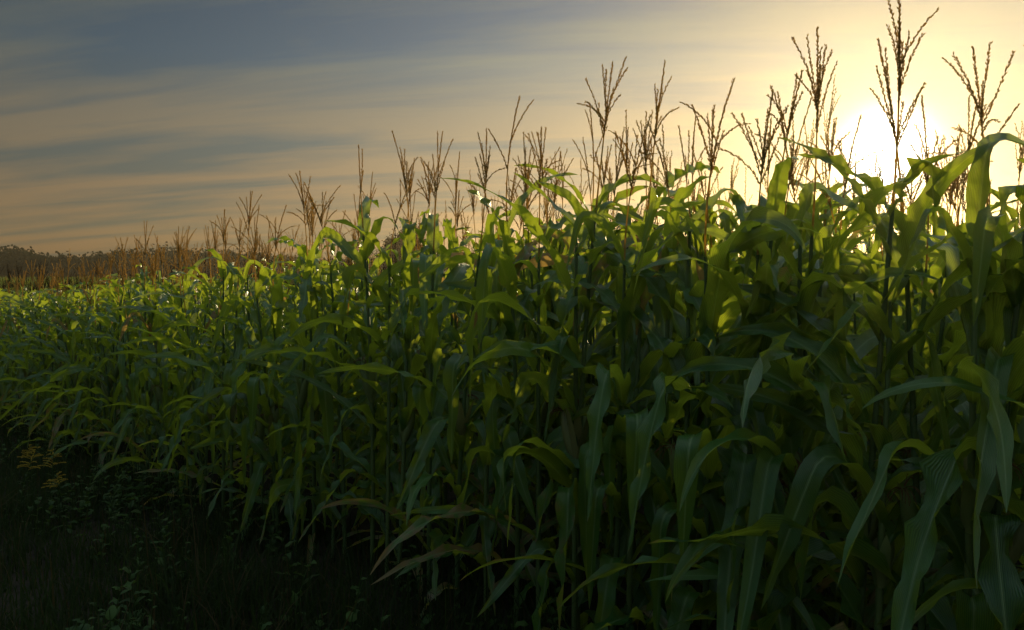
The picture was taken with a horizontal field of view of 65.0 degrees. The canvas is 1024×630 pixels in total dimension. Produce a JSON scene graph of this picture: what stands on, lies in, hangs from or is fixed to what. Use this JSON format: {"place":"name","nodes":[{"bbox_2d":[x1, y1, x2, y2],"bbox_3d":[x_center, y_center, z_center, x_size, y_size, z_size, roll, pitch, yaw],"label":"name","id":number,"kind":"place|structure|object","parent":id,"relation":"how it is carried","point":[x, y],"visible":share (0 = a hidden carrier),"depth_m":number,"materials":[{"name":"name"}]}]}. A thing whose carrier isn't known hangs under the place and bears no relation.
{"place":"outdoors","nodes":[
{"label":"outdoors","id":0,"kind":"place"},
{"bbox_2d":[0,393,1021,629],"bbox_3d":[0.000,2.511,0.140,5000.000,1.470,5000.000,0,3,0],"label":"ground","id":1,"kind":"structure","parent":0,"point":[529,522],"depth_m":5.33,"materials":[{"name":"green plant"}]},
{"bbox_2d":[0,267,55,436],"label":"corn plant","id":2,"kind":"object","parent":1,"relation":"on","point":[21,373],"visible":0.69,"depth_m":11.17,"materials":[{"name":"green plant"}]},
{"bbox_2d":[16,260,63,442],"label":"corn plant","id":3,"kind":"object","parent":1,"relation":"on","point":[24,352],"visible":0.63,"depth_m":10.84,"materials":[{"name":"green plant"}]},
{"bbox_2d":[0,288,86,447],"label":"corn plant","id":4,"kind":"object","parent":1,"relation":"on","point":[17,299],"visible":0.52,"depth_m":9.94,"materials":[{"name":"green plant"}]},
{"bbox_2d":[0,266,86,452],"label":"corn plant","id":5,"kind":"object","parent":1,"relation":"on","point":[25,320],"visible":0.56,"depth_m":9.85,"materials":[{"name":"green plant"}]},
{"bbox_2d":[0,270,99,444],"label":"corn plant","id":6,"kind":"object","parent":1,"relation":"on","point":[33,365],"visible":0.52,"depth_m":10.14,"materials":[{"name":"green plant"}]},
{"bbox_2d":[2,251,102,456],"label":"corn plant","id":7,"kind":"object","parent":1,"relation":"on","point":[42,380],"visible":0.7,"depth_m":9.80,"materials":[{"name":"green plant"}]},
{"bbox_2d":[14,288,118,455],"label":"corn plant","id":8,"kind":"object","parent":1,"relation":"on","point":[62,344],"visible":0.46,"depth_m":9.40,"materials":[{"name":"green plant"}]},
{"bbox_2d":[20,260,120,459],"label":"corn plant","id":9,"kind":"object","parent":1,"relation":"on","point":[60,323],"visible":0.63,"depth_m":9.23,"materials":[{"name":"green plant"}]},
{"bbox_2d":[17,256,132,461],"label":"corn plant","id":10,"kind":"object","parent":1,"relation":"on","point":[59,419],"visible":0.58,"depth_m":8.99,"materials":[{"name":"green plant"}]},
{"bbox_2d":[46,290,109,455],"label":"corn plant","id":11,"kind":"object","parent":1,"relation":"on","point":[85,422],"visible":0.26,"depth_m":9.71,"materials":[{"name":"green plant"}]},
{"bbox_2d":[50,275,126,464],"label":"corn plant","id":12,"kind":"object","parent":1,"relation":"on","point":[78,396],"visible":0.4,"depth_m":8.92,"materials":[{"name":"green plant"}]},
{"bbox_2d":[51,306,151,458],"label":"corn plant","id":13,"kind":"object","parent":1,"relation":"on","point":[112,347],"visible":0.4,"depth_m":8.67,"materials":[{"name":"green plant"}]},
{"bbox_2d":[29,276,176,478],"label":"corn plant","id":14,"kind":"object","parent":1,"relation":"on","point":[82,321],"visible":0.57,"depth_m":8.22,"materials":[{"name":"green plant"}]},
{"bbox_2d":[50,284,155,463],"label":"corn plant","id":15,"kind":"object","parent":1,"relation":"on","point":[62,368],"visible":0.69,"depth_m":8.72,"materials":[{"name":"green plant"}]},
{"bbox_2d":[57,261,153,470],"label":"corn plant","id":16,"kind":"object","parent":1,"relation":"on","point":[108,393],"visible":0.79,"depth_m":8.51,"materials":[{"name":"green plant"}]},
{"bbox_2d":[79,264,164,480],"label":"corn plant","id":17,"kind":"object","parent":1,"relation":"on","point":[127,370],"visible":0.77,"depth_m":8.01,"materials":[{"name":"green plant"}]},
{"bbox_2d":[76,244,177,474],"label":"corn plant","id":18,"kind":"object","parent":1,"relation":"on","point":[122,363],"visible":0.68,"depth_m":8.03,"materials":[{"name":"green plant"}]},
{"bbox_2d":[81,220,174,482],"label":"corn plant","id":19,"kind":"object","parent":1,"relation":"on","point":[144,378],"visible":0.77,"depth_m":7.60,"materials":[{"name":"green plant"}]},
{"bbox_2d":[99,242,193,474],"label":"corn plant","id":20,"kind":"object","parent":1,"relation":"on","point":[131,385],"visible":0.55,"depth_m":7.71,"materials":[{"name":"green plant"}]},
{"bbox_2d":[82,236,215,492],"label":"corn plant","id":21,"kind":"object","parent":1,"relation":"on","point":[154,298],"visible":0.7,"depth_m":7.22,"materials":[{"name":"green plant"}]},
{"bbox_2d":[93,240,236,489],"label":"corn plant","id":22,"kind":"object","parent":1,"relation":"on","point":[154,323],"visible":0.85,"depth_m":7.24,"materials":[{"name":"green plant"}]},
{"bbox_2d":[111,250,249,506],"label":"corn plant","id":23,"kind":"object","parent":1,"relation":"on","point":[185,340],"visible":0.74,"depth_m":6.73,"materials":[{"name":"green plant"}]},
{"bbox_2d":[137,226,225,501],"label":"corn plant","id":24,"kind":"object","parent":1,"relation":"on","point":[178,381],"visible":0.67,"depth_m":6.89,"materials":[{"name":"green plant"}]},
{"bbox_2d":[107,220,261,510],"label":"corn plant","id":25,"kind":"object","parent":1,"relation":"on","point":[209,306],"visible":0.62,"depth_m":7.13,"materials":[{"name":"green plant"}]},
{"bbox_2d":[131,225,258,469],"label":"corn plant","id":26,"kind":"object","parent":1,"relation":"on","point":[170,300],"visible":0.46,"depth_m":8.25,"materials":[{"name":"green plant"}]},
{"bbox_2d":[123,249,280,513],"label":"corn plant","id":27,"kind":"object","parent":1,"relation":"on","point":[206,417],"visible":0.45,"depth_m":6.65,"materials":[{"name":"green plant"}]},
{"bbox_2d":[129,209,302,517],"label":"corn plant","id":28,"kind":"object","parent":1,"relation":"on","point":[225,273],"visible":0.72,"depth_m":6.34,"materials":[{"name":"green plant"}]},
{"bbox_2d":[142,190,304,528],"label":"corn plant","id":29,"kind":"object","parent":1,"relation":"on","point":[229,370],"visible":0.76,"depth_m":5.93,"materials":[{"name":"green plant"}]},
{"bbox_2d":[157,217,322,523],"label":"corn plant","id":30,"kind":"object","parent":1,"relation":"on","point":[235,279],"visible":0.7,"depth_m":6.34,"materials":[{"name":"green plant"}]},
{"bbox_2d":[190,235,336,541],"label":"corn plant","id":31,"kind":"object","parent":1,"relation":"on","point":[216,392],"visible":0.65,"depth_m":5.99,"materials":[{"name":"green plant"}]},
{"bbox_2d":[196,205,339,541],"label":"corn plant","id":32,"kind":"object","parent":1,"relation":"on","point":[275,438],"visible":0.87,"depth_m":5.73,"materials":[{"name":"green plant"}]},
{"bbox_2d":[0,241,540,277],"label":"distant tree line","id":33,"kind":"object","parent":1,"relation":"on","point":[10,257],"visible":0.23,"depth_m":155.95,"materials":[{"name":"brown plant"}]},
{"bbox_2d":[225,226,329,492],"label":"corn plant","id":34,"kind":"object","parent":1,"relation":"on","point":[262,309],"visible":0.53,"depth_m":7.20,"materials":[{"name":"green plant"}]},
{"bbox_2d":[223,205,341,545],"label":"corn plant","id":35,"kind":"object","parent":1,"relation":"on","point":[252,399],"visible":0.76,"depth_m":5.64,"materials":[{"name":"green plant"}]},
{"bbox_2d":[215,196,386,547],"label":"corn plant","id":36,"kind":"object","parent":1,"relation":"on","point":[290,401],"visible":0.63,"depth_m":5.41,"materials":[{"name":"green plant"}]},
{"bbox_2d":[0,410,633,629],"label":"weed patch","id":37,"kind":"object","parent":1,"relation":"on","point":[112,611],"visible":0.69,"depth_m":5.18,"materials":[{"name":"green plant"}]},
{"bbox_2d":[253,183,385,497],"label":"corn plant","id":38,"kind":"object","parent":1,"relation":"on","point":[291,467],"visible":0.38,"depth_m":6.46,"materials":[{"name":"green plant"}]},
{"bbox_2d":[260,171,384,562],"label":"corn plant","id":39,"kind":"object","parent":1,"relation":"on","point":[322,399],"visible":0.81,"depth_m":5.16,"materials":[{"name":"green plant"}]},
{"bbox_2d":[282,210,387,513],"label":"corn plant","id":40,"kind":"object","parent":1,"relation":"on","point":[337,287],"visible":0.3,"depth_m":6.46,"materials":[{"name":"green plant"}]},
{"bbox_2d":[287,172,400,495],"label":"corn plant","id":41,"kind":"object","parent":1,"relation":"on","point":[328,291],"visible":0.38,"depth_m":6.25,"materials":[{"name":"green plant"}]},
{"bbox_2d":[265,233,424,557],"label":"corn plant","id":42,"kind":"object","parent":1,"relation":"on","point":[361,454],"visible":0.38,"depth_m":5.29,"materials":[{"name":"green plant"}]},
{"bbox_2d":[235,182,456,564],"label":"corn plant","id":43,"kind":"object","parent":1,"relation":"on","point":[313,289],"visible":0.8,"depth_m":5.06,"materials":[{"name":"green plant"}]},
{"bbox_2d":[235,145,484,568],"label":"corn plant","id":44,"kind":"object","parent":1,"relation":"on","point":[348,250],"visible":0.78,"depth_m":4.85,"materials":[{"name":"green plant"}]},
{"bbox_2d":[320,190,454,510],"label":"corn plant","id":45,"kind":"object","parent":1,"relation":"on","point":[360,283],"visible":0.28,"depth_m":6.06,"materials":[{"name":"green plant"}]},
{"bbox_2d":[261,179,523,598],"bbox_3d":[-0.687,0.396,4.713,1.417,2.456,0.679,1,1,15],"label":"corn plant","id":46,"kind":"object","parent":1,"relation":"on","point":[348,278],"visible":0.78,"depth_m":4.74,"materials":[{"name":"green plant"}]},
{"bbox_2d":[319,130,477,592],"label":"corn plant","id":47,"kind":"object","parent":1,"relation":"on","point":[429,333],"visible":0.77,"depth_m":4.34,"materials":[{"name":"green plant"}]},
{"bbox_2d":[302,157,506,530],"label":"corn plant","id":48,"kind":"object","parent":1,"relation":"on","point":[358,382],"visible":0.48,"depth_m":5.86,"materials":[{"name":"green plant"}]},
{"bbox_2d":[318,190,494,540],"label":"corn plant","id":49,"kind":"object","parent":1,"relation":"on","point":[384,379],"visible":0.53,"depth_m":5.47,"materials":[{"name":"green plant"}]},
{"bbox_2d":[313,154,520,514],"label":"corn plant","id":50,"kind":"object","parent":1,"relation":"on","point":[421,231],"visible":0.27,"depth_m":5.71,"materials":[{"name":"green plant"}]},
{"bbox_2d":[360,159,475,534],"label":"corn plant","id":51,"kind":"object","parent":1,"relation":"on","point":[443,363],"visible":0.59,"depth_m":5.44,"materials":[{"name":"green plant"}]},
{"bbox_2d":[352,130,498,583],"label":"corn plant","id":52,"kind":"object","parent":1,"relation":"on","point":[402,432],"visible":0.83,"depth_m":4.66,"materials":[{"name":"green plant"}]},
{"bbox_2d":[373,167,521,552],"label":"corn plant","id":53,"kind":"object","parent":1,"relation":"on","point":[480,497],"visible":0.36,"depth_m":5.08,"materials":[{"name":"green plant"}]},
{"bbox_2d":[360,151,537,521],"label":"corn plant","id":54,"kind":"object","parent":1,"relation":"on","point":[450,235],"visible":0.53,"depth_m":5.23,"materials":[{"name":"green plant"}]},
{"bbox_2d":[318,128,589,625],"bbox_3d":[-0.177,0.400,4.212,1.425,2.745,0.810,-2,4,-37],"label":"corn plant","id":55,"kind":"object","parent":1,"relation":"on","point":[432,429],"visible":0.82,"depth_m":4.15,"materials":[{"name":"green plant"}]},
{"bbox_2d":[392,181,564,558],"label":"corn plant","id":56,"kind":"object","parent":1,"relation":"on","point":[499,244],"visible":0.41,"depth_m":5.05,"materials":[{"name":"green plant"}]},
{"bbox_2d":[396,157,571,620],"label":"corn plant","id":57,"kind":"object","parent":1,"relation":"on","point":[485,472],"visible":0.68,"depth_m":3.91,"materials":[{"name":"green plant"}]},
{"bbox_2d":[370,95,609,623],"bbox_3d":[0.058,0.328,3.886,1.756,2.690,0.338,-3,5,-45],"label":"corn plant","id":58,"kind":"object","parent":1,"relation":"on","point":[509,273],"visible":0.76,"depth_m":3.75,"materials":[{"name":"green plant"}]},
{"bbox_2d":[418,147,617,547],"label":"corn plant","id":59,"kind":"object","parent":1,"relation":"on","point":[523,533],"visible":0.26,"depth_m":4.83,"materials":[{"name":"green plant"}]},
{"bbox_2d":[441,131,605,571],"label":"corn plant","id":60,"kind":"object","parent":1,"relation":"on","point":[463,328],"visible":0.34,"depth_m":4.77,"materials":[{"name":"green plant"}]},
{"bbox_2d":[446,132,610,572],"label":"corn plant","id":61,"kind":"object","parent":1,"relation":"on","point":[522,360],"visible":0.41,"depth_m":4.69,"materials":[{"name":"green plant"}]},
{"bbox_2d":[444,151,618,567],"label":"corn plant","id":62,"kind":"object","parent":1,"relation":"on","point":[470,285],"visible":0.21,"depth_m":4.80,"materials":[{"name":"green plant"}]},
{"bbox_2d":[462,151,604,539],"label":"corn plant","id":63,"kind":"object","parent":1,"relation":"on","point":[554,291],"visible":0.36,"depth_m":4.84,"materials":[{"name":"green plant"}]},
{"bbox_2d":[390,126,696,629],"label":"corn plant","id":64,"kind":"object","parent":1,"relation":"on","point":[606,344],"visible":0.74,"depth_m":3.84,"materials":[{"name":"green plant"}]},
{"bbox_2d":[442,173,650,629],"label":"corn plant","id":65,"kind":"object","parent":1,"relation":"on","point":[566,505],"visible":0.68,"depth_m":3.45,"materials":[{"name":"green plant"}]},
{"bbox_2d":[445,102,648,582],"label":"corn plant","id":66,"kind":"object","parent":1,"relation":"on","point":[503,365],"visible":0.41,"depth_m":4.52,"materials":[{"name":"green plant"}]},
{"bbox_2d":[465,56,692,629],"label":"corn plant","id":67,"kind":"object","parent":1,"relation":"on","point":[547,458],"visible":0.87,"depth_m":3.49,"materials":[{"name":"green plant"}]},
{"bbox_2d":[529,145,643,559],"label":"corn plant","id":68,"kind":"object","parent":1,"relation":"on","point":[610,420],"visible":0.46,"depth_m":4.51,"materials":[{"name":"green plant"}]},
{"bbox_2d":[542,137,675,582],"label":"corn plant","id":69,"kind":"object","parent":1,"relation":"on","point":[607,354],"visible":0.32,"depth_m":4.70,"materials":[{"name":"green plant"}]},
{"bbox_2d":[521,110,702,600],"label":"corn plant","id":70,"kind":"object","parent":1,"relation":"on","point":[603,314],"visible":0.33,"depth_m":4.33,"materials":[{"name":"green plant"}]},
{"bbox_2d":[562,110,684,611],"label":"corn plant","id":71,"kind":"object","parent":1,"relation":"on","point":[569,369],"visible":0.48,"depth_m":4.05,"materials":[{"name":"green plant"}]},
{"bbox_2d":[460,60,790,629],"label":"corn plant","id":72,"kind":"object","parent":1,"relation":"on","point":[645,366],"visible":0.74,"depth_m":3.41,"materials":[{"name":"green plant"}]},
{"bbox_2d":[521,126,733,568],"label":"corn plant","id":73,"kind":"object","parent":1,"relation":"on","point":[612,276],"visible":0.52,"depth_m":4.31,"materials":[{"name":"green plant"}]},
{"bbox_2d":[536,114,743,629],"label":"corn plant","id":74,"kind":"object","parent":1,"relation":"on","point":[629,425],"visible":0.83,"depth_m":3.28,"materials":[{"name":"green plant"}]},
{"bbox_2d":[559,125,740,625],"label":"corn plant","id":75,"kind":"object","parent":1,"relation":"on","point":[620,235],"visible":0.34,"depth_m":4.00,"materials":[{"name":"green plant"}]},
{"bbox_2d":[584,120,741,629],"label":"corn plant","id":76,"kind":"object","parent":1,"relation":"on","point":[660,316],"visible":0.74,"depth_m":3.18,"materials":[{"name":"green plant"}]},
{"bbox_2d":[588,117,750,629],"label":"corn plant","id":77,"kind":"object","parent":1,"relation":"on","point":[678,306],"visible":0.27,"depth_m":3.90,"materials":[{"name":"green plant"}]},
{"bbox_2d":[559,140,794,598],"bbox_3d":[0.869,0.342,4.081,1.427,2.499,0.929,-2,3,-28],"label":"corn plant","id":78,"kind":"object","parent":1,"relation":"on","point":[642,569],"visible":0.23,"depth_m":4.08,"materials":[{"name":"green plant"}]},
{"bbox_2d":[557,146,828,629],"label":"corn plant","id":79,"kind":"object","parent":1,"relation":"on","point":[732,227],"visible":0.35,"depth_m":3.89,"materials":[{"name":"green plant"}]},
{"bbox_2d":[543,109,844,583],"bbox_3d":[0.899,0.446,3.934,1.317,2.882,1.186,6,7,40],"label":"corn plant","id":80,"kind":"object","parent":1,"relation":"on","point":[723,216],"visible":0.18,"depth_m":3.86,"materials":[{"name":"green plant"}]},
{"bbox_2d":[566,188,855,629],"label":"corn plant","id":81,"kind":"object","parent":1,"relation":"on","point":[731,311],"visible":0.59,"depth_m":3.06,"materials":[{"name":"green plant"}]},
{"bbox_2d":[624,78,807,629],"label":"corn plant","id":82,"kind":"object","parent":1,"relation":"on","point":[708,307],"visible":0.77,"depth_m":2.86,"materials":[{"name":"green plant"}]},
{"bbox_2d":[614,89,866,629],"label":"corn plant","id":83,"kind":"object","parent":1,"relation":"on","point":[766,274],"visible":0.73,"depth_m":2.77,"materials":[{"name":"green plant"}]},
{"bbox_2d":[633,69,880,629],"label":"corn plant","id":84,"kind":"object","parent":1,"relation":"on","point":[738,484],"visible":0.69,"depth_m":2.79,"materials":[{"name":"green plant"}]},
{"bbox_2d":[557,149,969,629],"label":"corn plant","id":85,"kind":"object","parent":1,"relation":"on","point":[864,343],"visible":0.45,"depth_m":2.68,"materials":[{"name":"green plant"}]},
{"bbox_2d":[673,97,884,624],"bbox_3d":[1.212,0.330,3.805,0.843,2.613,1.349,1,3,14],"label":"corn plant","id":86,"kind":"object","parent":1,"relation":"on","point":[792,211],"visible":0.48,"depth_m":3.55,"materials":[{"name":"green plant"}]},
{"bbox_2d":[648,26,940,629],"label":"corn plant","id":87,"kind":"object","parent":1,"relation":"on","point":[767,469],"visible":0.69,"depth_m":2.60,"materials":[{"name":"green plant"}]},
{"bbox_2d":[646,0,1023,629],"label":"corn plant","id":88,"kind":"object","parent":1,"relation":"on","point":[776,374],"visible":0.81,"depth_m":2.58,"materials":[{"name":"green plant"}]},
{"bbox_2d":[720,117,951,614],"bbox_3d":[1.265,0.333,3.819,0.618,2.549,1.436,-1,3,-22],"label":"corn plant","id":89,"kind":"object","parent":1,"relation":"on","point":[837,475],"visible":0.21,"depth_m":3.51,"materials":[{"name":"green plant"}]},
{"bbox_2d":[721,117,963,629],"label":"corn plant","id":90,"kind":"object","parent":1,"relation":"on","point":[851,244],"visible":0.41,"depth_m":3.62,"materials":[{"name":"green plant"}]},
{"bbox_2d":[664,275,1023,629],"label":"corn plant","id":91,"kind":"object","parent":1,"relation":"on","point":[806,497],"visible":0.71,"depth_m":2.54,"materials":[{"name":"green plant"}]},
{"bbox_2d":[665,37,1023,629],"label":"corn plant","id":92,"kind":"object","parent":1,"relation":"on","point":[955,168],"visible":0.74,"depth_m":2.54,"materials":[{"name":"green plant"}]},
{"bbox_2d":[786,147,924,629],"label":"corn plant","id":93,"kind":"object","parent":1,"relation":"on","point":[828,293],"visible":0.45,"depth_m":3.41,"materials":[{"name":"green plant"}]},
{"bbox_2d":[763,137,960,600],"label":"corn plant","id":94,"kind":"object","parent":1,"relation":"on","point":[823,518],"visible":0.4,"depth_m":3.45,"materials":[{"name":"green plant"}]},
{"bbox_2d":[813,159,937,602],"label":"corn plant","id":95,"kind":"object","parent":1,"relation":"on","point":[897,309],"visible":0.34,"depth_m":4.01,"materials":[{"name":"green plant"}]},
{"bbox_2d":[752,114,1018,626],"bbox_3d":[1.544,0.500,3.577,1.269,2.718,0.740,-1,3,-13],"label":"corn plant","id":96,"kind":"object","parent":1,"relation":"on","point":[833,619],"visible":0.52,"depth_m":3.47,"materials":[{"name":"green plant"}]},
{"bbox_2d":[802,94,1001,629],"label":"corn plant","id":97,"kind":"object","parent":1,"relation":"on","point":[936,269],"visible":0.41,"depth_m":3.15,"materials":[{"name":"green plant"}]},
{"bbox_2d":[783,95,1023,629],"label":"corn plant","id":98,"kind":"object","parent":1,"relation":"on","point":[942,325],"visible":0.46,"depth_m":3.30,"materials":[{"name":"green plant"}]},
{"bbox_2d":[807,45,1023,629],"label":"corn plant","id":99,"kind":"object","parent":1,"relation":"on","point":[998,544],"visible":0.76,"depth_m":2.19,"materials":[{"name":"green plant"}]},
{"bbox_2d":[818,133,1017,591],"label":"corn plant","id":100,"kind":"object","parent":1,"relation":"on","point":[855,336],"visible":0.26,"depth_m":3.83,"materials":[{"name":"green plant"}]},
{"bbox_2d":[817,133,1023,629],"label":"corn plant","id":101,"kind":"object","parent":1,"relation":"on","point":[974,612],"visible":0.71,"depth_m":2.32,"materials":[{"name":"green plant"}]},
{"bbox_2d":[862,158,1023,520],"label":"corn plant","id":102,"kind":"object","parent":1,"relation":"on","point":[1015,506],"visible":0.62,"depth_m":2.21,"materials":[{"name":"green plant"}]},
{"bbox_2d":[913,393,1023,624],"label":"corn plant","id":103,"kind":"object","parent":1,"relation":"on","point":[924,608],"visible":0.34,"depth_m":2.21,"materials":[{"name":"green plant"}]},
{"bbox_2d":[921,41,1023,626],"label":"corn plant","id":104,"kind":"object","parent":1,"relation":"on","point":[995,340],"visible":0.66,"depth_m":2.41,"materials":[{"name":"green plant"}]},
{"bbox_2d":[0,75,1023,623],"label":"corn field","id":105,"kind":"structure","parent":0,"point":[858,325],"depth_m":7.09,"materials":[{"name":"green plant"}]},
{"bbox_2d":[0,0,1023,259],"label":"sky","id":106,"kind":"structure","parent":0,"point":[117,116],"materials":[{"name":"blue"}]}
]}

